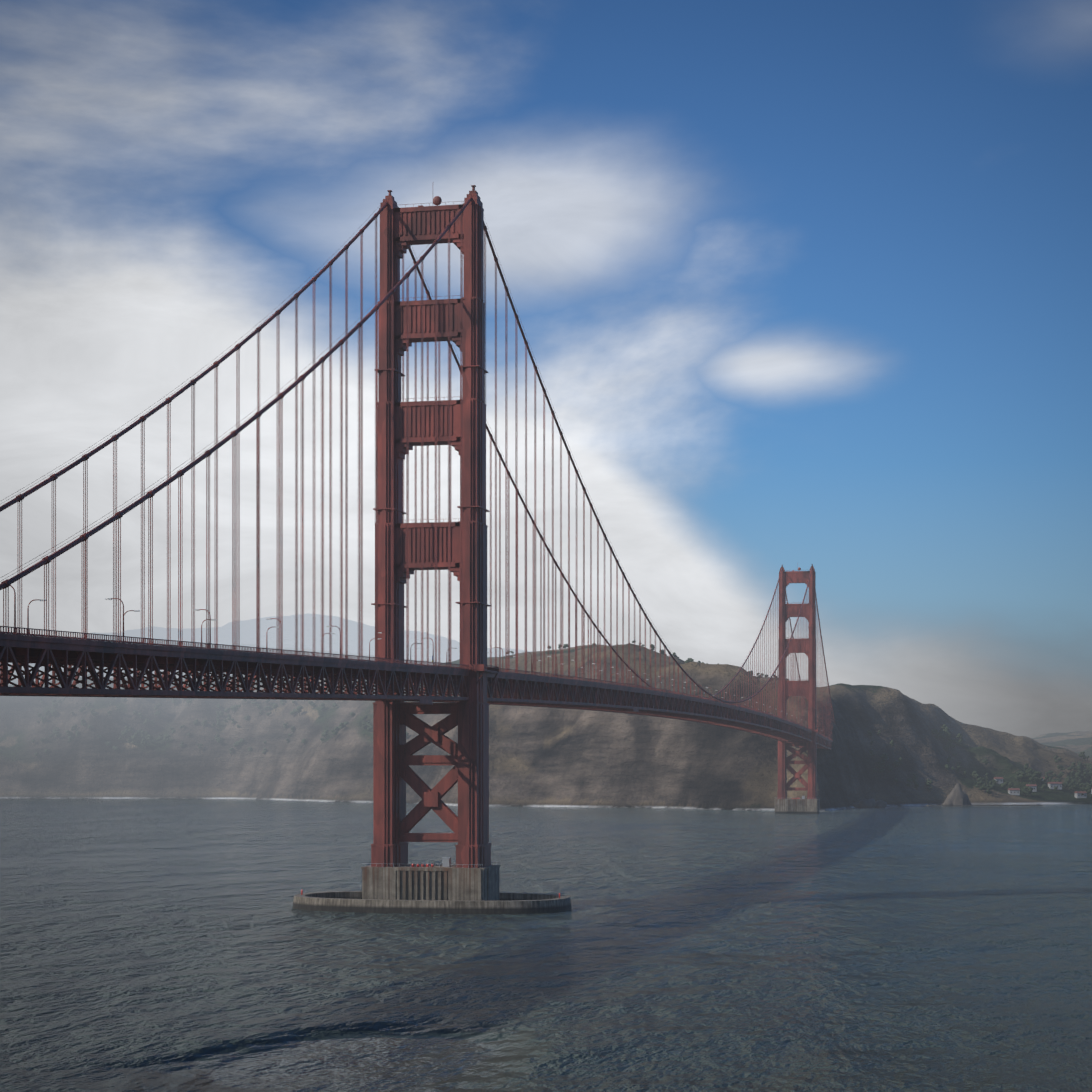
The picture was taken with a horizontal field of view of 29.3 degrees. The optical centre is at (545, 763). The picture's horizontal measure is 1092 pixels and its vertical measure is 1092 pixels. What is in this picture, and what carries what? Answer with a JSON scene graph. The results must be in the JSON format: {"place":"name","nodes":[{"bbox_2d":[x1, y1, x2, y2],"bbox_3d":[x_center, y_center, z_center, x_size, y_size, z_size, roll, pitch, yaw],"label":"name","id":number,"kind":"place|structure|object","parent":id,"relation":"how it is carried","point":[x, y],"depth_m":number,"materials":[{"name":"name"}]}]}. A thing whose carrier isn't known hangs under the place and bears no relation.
{"place":"outdoors","nodes":[
{"label":"outdoors","id":0,"kind":"place"},
{"bbox_2d":[0,798,1091,1091],"bbox_3d":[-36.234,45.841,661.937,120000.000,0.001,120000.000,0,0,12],"label":"water","id":1,"kind":"structure","parent":0,"point":[164,946],"depth_m":498.94,"materials":[{"name":"liquid"}]},
{"bbox_2d":[292,857,571,913],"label":"pier","id":2,"kind":"structure","parent":1,"relation":"in","point":[446,886],"depth_m":649.42,"materials":[{"name":"concrete"}]},
{"bbox_2d":[371,185,491,867],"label":"tower","id":3,"kind":"structure","parent":2,"relation":"on","point":[402,230],"depth_m":657.89,"materials":[{"name":"red metal"}]},
{"bbox_2d":[774,796,819,813],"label":"pier","id":4,"kind":"structure","parent":1,"relation":"in","point":[803,805],"depth_m":1903.19,"materials":[{"name":"concrete"}]},
{"bbox_2d":[777,564,816,798],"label":"tower","id":5,"kind":"structure","parent":4,"relation":"on","point":[807,688],"depth_m":1909.58,"materials":[{"name":"red metal"}]},
{"bbox_2d":[0,194,835,724],"bbox_3d":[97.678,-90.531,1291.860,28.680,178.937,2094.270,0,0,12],"label":"cables","id":6,"kind":"object","parent":5,"relation":"attached to","point":[186,468],"depth_m":545.57,"materials":[{"name":"metal"}]},
{"bbox_2d":[3,213,828,736],"bbox_3d":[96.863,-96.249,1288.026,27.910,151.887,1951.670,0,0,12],"label":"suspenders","id":7,"kind":"object","parent":6,"relation":"hanging from","point":[777,693],"depth_m":605.55,"materials":[{"name":"metal"}]},
{"bbox_2d":[0,626,832,749],"bbox_3d":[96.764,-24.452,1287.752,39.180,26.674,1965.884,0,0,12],"label":"deck","id":8,"kind":"structure","parent":7,"relation":"hanging from","point":[19,650],"depth_m":506.66,"materials":[{"name":"painted steel"},{"name":"asphalt"}]},
{"bbox_2d":[11,586,824,734],"bbox_3d":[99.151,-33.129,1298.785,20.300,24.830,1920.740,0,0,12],"label":"street lamps","id":9,"kind":"object","parent":8,"relation":"on","point":[600,670],"depth_m":540.55,"materials":[{"name":"grey metal"}]},
{"bbox_2d":[0,613,1091,810],"bbox_3d":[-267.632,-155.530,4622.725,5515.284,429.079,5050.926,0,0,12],"label":"hills","id":10,"kind":"structure","parent":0,"point":[548,757],"depth_m":2452.04,"materials":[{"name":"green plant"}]},
{"bbox_2d":[32,640,1091,796],"bbox_3d":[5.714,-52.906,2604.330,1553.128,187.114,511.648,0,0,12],"label":"trees","id":11,"kind":"object","parent":10,"relation":"on","point":[944,733],"depth_m":2600.42,"materials":[{"name":"green plant"}]},
{"bbox_2d":[853,783,970,807],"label":"shore rocks","id":12,"kind":"object","parent":10,"relation":"on","point":[957,795],"depth_m":2233.21,"materials":[{"name":"grey stone"}]},
{"bbox_2d":[925,777,1091,808],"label":"buildings","id":13,"kind":"structure","parent":10,"relation":"on","point":[1016,791],"depth_m":2396.78,"materials":[{"name":"grey"}]},
{"bbox_2d":[0,0,1091,737],"label":"sky","id":14,"kind":"structure","parent":0,"point":[793,284],"materials":[{"name":"blue"}]}
]}

